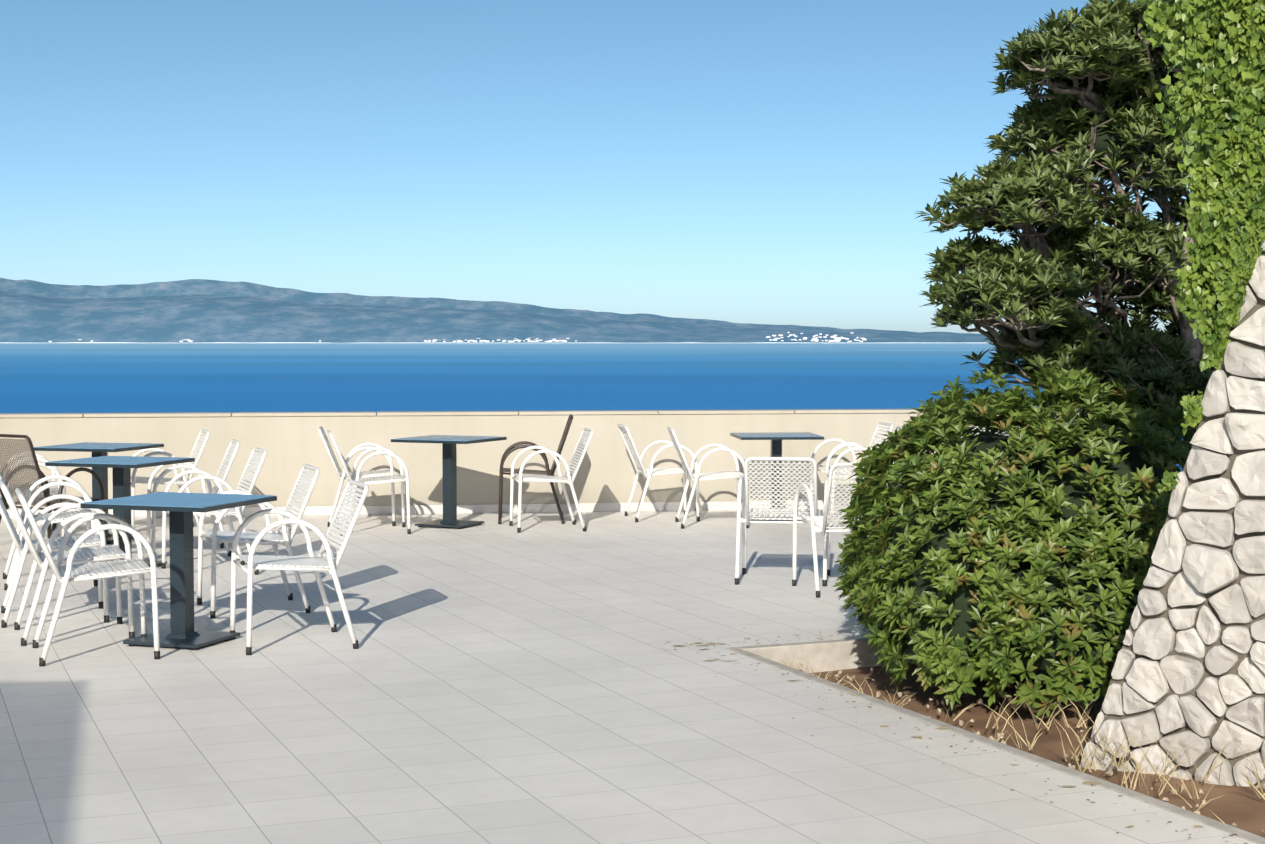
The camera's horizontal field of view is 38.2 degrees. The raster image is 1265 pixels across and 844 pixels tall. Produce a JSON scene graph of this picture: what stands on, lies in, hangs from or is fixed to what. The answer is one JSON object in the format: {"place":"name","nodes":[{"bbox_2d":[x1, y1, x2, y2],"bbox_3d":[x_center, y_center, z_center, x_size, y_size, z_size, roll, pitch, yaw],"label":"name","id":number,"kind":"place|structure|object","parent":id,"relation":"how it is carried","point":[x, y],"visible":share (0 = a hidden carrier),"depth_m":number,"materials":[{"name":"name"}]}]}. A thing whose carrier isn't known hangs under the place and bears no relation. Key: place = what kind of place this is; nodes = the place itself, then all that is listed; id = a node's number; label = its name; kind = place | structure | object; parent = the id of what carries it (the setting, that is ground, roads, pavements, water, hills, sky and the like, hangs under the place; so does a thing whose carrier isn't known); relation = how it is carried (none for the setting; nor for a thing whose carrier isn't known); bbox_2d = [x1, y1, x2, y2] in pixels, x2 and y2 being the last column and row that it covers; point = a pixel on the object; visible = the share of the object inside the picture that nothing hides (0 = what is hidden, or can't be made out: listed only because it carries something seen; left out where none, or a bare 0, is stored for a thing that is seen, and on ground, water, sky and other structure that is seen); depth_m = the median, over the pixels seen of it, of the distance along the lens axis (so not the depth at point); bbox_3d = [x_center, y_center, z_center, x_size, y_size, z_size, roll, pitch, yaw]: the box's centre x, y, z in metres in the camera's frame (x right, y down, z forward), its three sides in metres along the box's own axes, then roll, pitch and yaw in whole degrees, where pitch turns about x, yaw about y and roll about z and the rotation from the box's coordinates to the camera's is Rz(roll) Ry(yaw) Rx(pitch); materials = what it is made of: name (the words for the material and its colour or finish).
{"place":"outdoors","nodes":[
{"label":"outdoors","id":0,"kind":"place"},
{"bbox_2d":[0,278,999,342],"bbox_3d":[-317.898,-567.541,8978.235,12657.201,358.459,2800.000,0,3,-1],"label":"island hills","id":1,"kind":"structure","parent":0,"point":[194,310],"depth_m":8233.44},
{"bbox_2d":[49,332,893,342],"bbox_3d":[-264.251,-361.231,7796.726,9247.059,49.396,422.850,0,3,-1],"label":"distant buildings","id":2,"kind":"structure","parent":1,"relation":"on","point":[837,339],"depth_m":7622.75,"materials":[{"name":"grey"}]},
{"bbox_2d":[0,343,1182,470],"bbox_3d":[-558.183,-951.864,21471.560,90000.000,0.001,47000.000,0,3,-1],"label":"sea","id":3,"kind":"structure","parent":0,"point":[177,377],"depth_m":675.58,"materials":[{"name":"liquid"}]},
{"bbox_2d":[0,0,1190,334],"label":"sky","id":4,"kind":"structure","parent":0,"point":[772,162],"materials":[{"name":"blue"}]},
{"bbox_2d":[0,509,1256,843],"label":"terrace slab","id":5,"kind":"structure","parent":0,"point":[492,681],"depth_m":7.49,"materials":[{"name":"grey tile"}]},
{"bbox_2d":[2,452,61,537],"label":"chair","id":6,"kind":"object","parent":5,"relation":"on","point":[43,457],"visible":0.15,"depth_m":14.21,"materials":[{"name":"white paint"}]},
{"bbox_2d":[0,457,68,550],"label":"chair","id":7,"kind":"object","parent":5,"relation":"on","point":[55,470],"visible":0.25,"depth_m":13.21,"materials":[{"name":"white paint"}]},
{"bbox_2d":[0,473,97,589],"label":"chair","id":8,"kind":"object","parent":5,"relation":"on","point":[74,484],"visible":0.65,"depth_m":11.48,"materials":[{"name":"white paint"}]},
{"bbox_2d":[0,434,106,544],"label":"dark chair","id":9,"kind":"object","parent":5,"relation":"on","point":[39,473],"visible":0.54,"depth_m":12.44,"materials":[{"name":"grey paint"}]},
{"bbox_2d":[0,494,108,627],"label":"chair","id":10,"kind":"object","parent":5,"relation":"on","point":[23,550],"visible":0.71,"depth_m":9.94,"materials":[{"name":"white paint"}]},
{"bbox_2d":[0,479,134,645],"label":"chair","id":11,"kind":"object","parent":5,"relation":"on","point":[115,551],"visible":0.9,"depth_m":9.38,"materials":[{"name":"white paint"}]},
{"bbox_2d":[15,488,159,666],"bbox_3d":[-2.674,0.732,8.943,0.633,0.811,0.579,-1,3,-21],"label":"chair","id":12,"kind":"object","parent":5,"relation":"on","point":[57,568],"visible":1,"depth_m":8.80,"materials":[{"name":"white paint"}]},
{"bbox_2d":[34,442,163,543],"bbox_3d":[-4.079,0.544,14.000,0.700,0.731,0.700,1,3,16],"label":"cafe table","id":13,"kind":"object","parent":5,"relation":"on","point":[96,449],"visible":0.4,"depth_m":13.95,"materials":[{"name":"paint"}]},
{"bbox_2d":[45,456,194,569],"bbox_3d":[-3.442,0.620,12.319,0.700,0.731,0.700,1,3,18],"label":"cafe table","id":14,"kind":"object","parent":5,"relation":"on","point":[121,466],"visible":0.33,"depth_m":12.27,"materials":[{"name":"paint"}]},
{"bbox_2d":[131,429,209,527],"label":"chair","id":15,"kind":"object","parent":5,"relation":"on","point":[182,480],"visible":0.67,"depth_m":14.53,"materials":[{"name":"white paint"}]},
{"bbox_2d":[80,492,276,649],"bbox_3d":[-2.290,0.756,9.283,0.700,0.731,0.700,1,3,19],"label":"cafe table","id":16,"kind":"object","parent":5,"relation":"on","point":[181,508],"visible":1,"depth_m":9.24,"materials":[{"name":"paint"}]},
{"bbox_2d":[146,439,239,556],"bbox_3d":[-3.166,0.542,13.167,0.633,0.811,0.579,-1,3,-18],"label":"chair","id":17,"kind":"object","parent":5,"relation":"on","point":[191,466],"visible":0.65,"depth_m":13.04,"materials":[{"name":"white paint"}]},
{"bbox_2d":[161,447,266,574],"bbox_3d":[-2.777,0.588,12.142,0.633,0.811,0.579,-1,3,-21],"label":"chair","id":18,"kind":"object","parent":5,"relation":"on","point":[237,512],"visible":0.6,"depth_m":12.21,"materials":[{"name":"white paint"}]},
{"bbox_2d":[197,464,319,617],"bbox_3d":[-2.139,0.664,10.460,0.633,0.811,0.579,-1,3,-21],"label":"chair","id":19,"kind":"object","parent":5,"relation":"on","point":[272,538],"visible":0.88,"depth_m":10.38,"materials":[{"name":"white paint"}]},
{"bbox_2d":[230,480,368,654],"bbox_3d":[-1.689,0.717,9.273,0.633,0.811,0.579,-1,3,-20],"label":"chair","id":20,"kind":"object","parent":5,"relation":"on","point":[296,563],"visible":0.98,"depth_m":9.20,"materials":[{"name":"white paint"}]},
{"bbox_2d":[318,426,395,526],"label":"chair","id":21,"kind":"object","parent":5,"relation":"on","point":[352,452],"visible":0.88,"depth_m":15.09,"materials":[{"name":"white paint"}]},
{"bbox_2d":[327,430,410,535],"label":"chair","id":22,"kind":"object","parent":5,"relation":"on","point":[401,478],"visible":0.88,"depth_m":14.48,"materials":[{"name":"white paint"}]},
{"bbox_2d":[391,435,506,528],"bbox_3d":[-1.510,0.495,15.089,0.700,0.731,0.700,1,3,23],"label":"cafe table","id":23,"kind":"object","parent":5,"relation":"on","point":[449,458],"visible":1,"depth_m":15.05,"materials":[{"name":"paint"}]},
{"bbox_2d":[498,414,572,523],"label":"dark chair","id":24,"kind":"object","parent":5,"relation":"on","point":[511,449],"visible":0.88,"depth_m":15.31,"materials":[{"name":"grey paint"}]},
{"bbox_2d":[0,409,1085,518],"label":"parapet wall","id":25,"kind":"structure","parent":5,"relation":"on","point":[291,443],"depth_m":16.20,"materials":[{"name":"beige paint"}]},
{"bbox_2d":[509,428,593,532],"bbox_3d":[-0.659,0.464,14.899,0.633,0.811,0.579,0,3,-10],"label":"chair","id":26,"kind":"object","parent":5,"relation":"on","point":[550,478],"visible":1,"depth_m":14.78,"materials":[{"name":"white paint"}]},
{"bbox_2d":[618,424,699,521],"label":"chair","id":27,"kind":"object","parent":5,"relation":"on","point":[636,457],"visible":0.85,"depth_m":15.60,"materials":[{"name":"white paint"}]},
{"bbox_2d":[667,427,748,528],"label":"chair","id":28,"kind":"object","parent":5,"relation":"on","point":[737,474],"visible":0.88,"depth_m":15.02,"materials":[{"name":"white paint"}]},
{"bbox_2d":[730,432,823,520],"bbox_3d":[1.227,0.472,15.610,0.700,0.731,0.700,0,3,-4],"label":"cafe table","id":29,"kind":"object","parent":5,"relation":"on","point":[776,438],"visible":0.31,"depth_m":15.56,"materials":[{"name":"paint"}]},
{"bbox_2d":[735,457,830,585],"bbox_3d":[0.963,0.610,11.665,0.579,0.811,0.633,0,3,9],"label":"chair","id":30,"kind":"object","parent":5,"relation":"on","point":[756,513],"visible":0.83,"depth_m":11.48,"materials":[{"name":"white paint"}]},
{"bbox_2d":[792,462,898,597],"bbox_3d":[1.338,0.632,11.175,0.579,0.811,0.633,0,3,-10],"label":"chair","id":31,"kind":"object","parent":5,"relation":"on","point":[825,521],"visible":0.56,"depth_m":10.99,"materials":[{"name":"white paint"}]},
{"bbox_2d":[809,422,892,508],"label":"chair","id":32,"kind":"object","parent":5,"relation":"on","point":[879,432],"visible":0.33,"depth_m":16.13,"materials":[{"name":"white paint"}]},
{"bbox_2d":[825,426,901,515],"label":"chair","id":33,"kind":"object","parent":5,"relation":"on","point":[853,448],"visible":0.23,"depth_m":15.26,"materials":[{"name":"white paint"}]},
{"bbox_2d":[665,624,1246,843],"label":"fallen leaves","id":34,"kind":"object","parent":5,"relation":"on","point":[1087,782],"visible":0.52,"depth_m":7.22,"materials":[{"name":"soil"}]},
{"bbox_2d":[809,661,1264,837],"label":"dirt ground","id":35,"kind":"structure","parent":0,"point":[1242,807],"depth_m":7.86,"materials":[{"name":"soil"}]},
{"bbox_2d":[725,638,1264,843],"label":"bed kerb","id":36,"kind":"structure","parent":35,"relation":"on","point":[834,655],"depth_m":8.76,"materials":[{"name":"concrete"}]},
{"bbox_2d":[832,366,1194,717],"bbox_3d":[1.862,0.482,8.897,1.760,1.531,2.699,0,3,-1],"label":"pittosporum bush","id":37,"kind":"object","parent":35,"relation":"on","point":[1031,549],"visible":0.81,"depth_m":7.95,"materials":[{"name":"green plant"}]},
{"bbox_2d":[774,652,1264,837],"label":"dry grass tufts","id":38,"kind":"object","parent":35,"relation":"on","point":[1140,771],"visible":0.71,"depth_m":6.78,"materials":[{"name":"beige plant"}]},
{"bbox_2d":[798,659,1263,831],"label":"dirt pebbles","id":39,"kind":"object","parent":35,"relation":"on","point":[979,701],"visible":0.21,"depth_m":7.59,"materials":[{"name":"stone"}]},
{"bbox_2d":[914,0,1216,447],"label":"evergreen tree","id":40,"kind":"object","parent":35,"relation":"on","point":[1098,71],"visible":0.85,"depth_m":9.94,"materials":[{"name":"green plant"}]},
{"bbox_2d":[1080,241,1264,788],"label":"rubble stone wall","id":41,"kind":"structure","parent":35,"relation":"on","point":[1189,666],"depth_m":6.70,"materials":[{"name":"stone"}]},
{"bbox_2d":[1133,0,1264,493],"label":"ivy vine","id":42,"kind":"object","parent":41,"relation":"attached to","point":[1219,50],"visible":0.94,"depth_m":6.56,"materials":[{"name":"green plant"}]}
]}

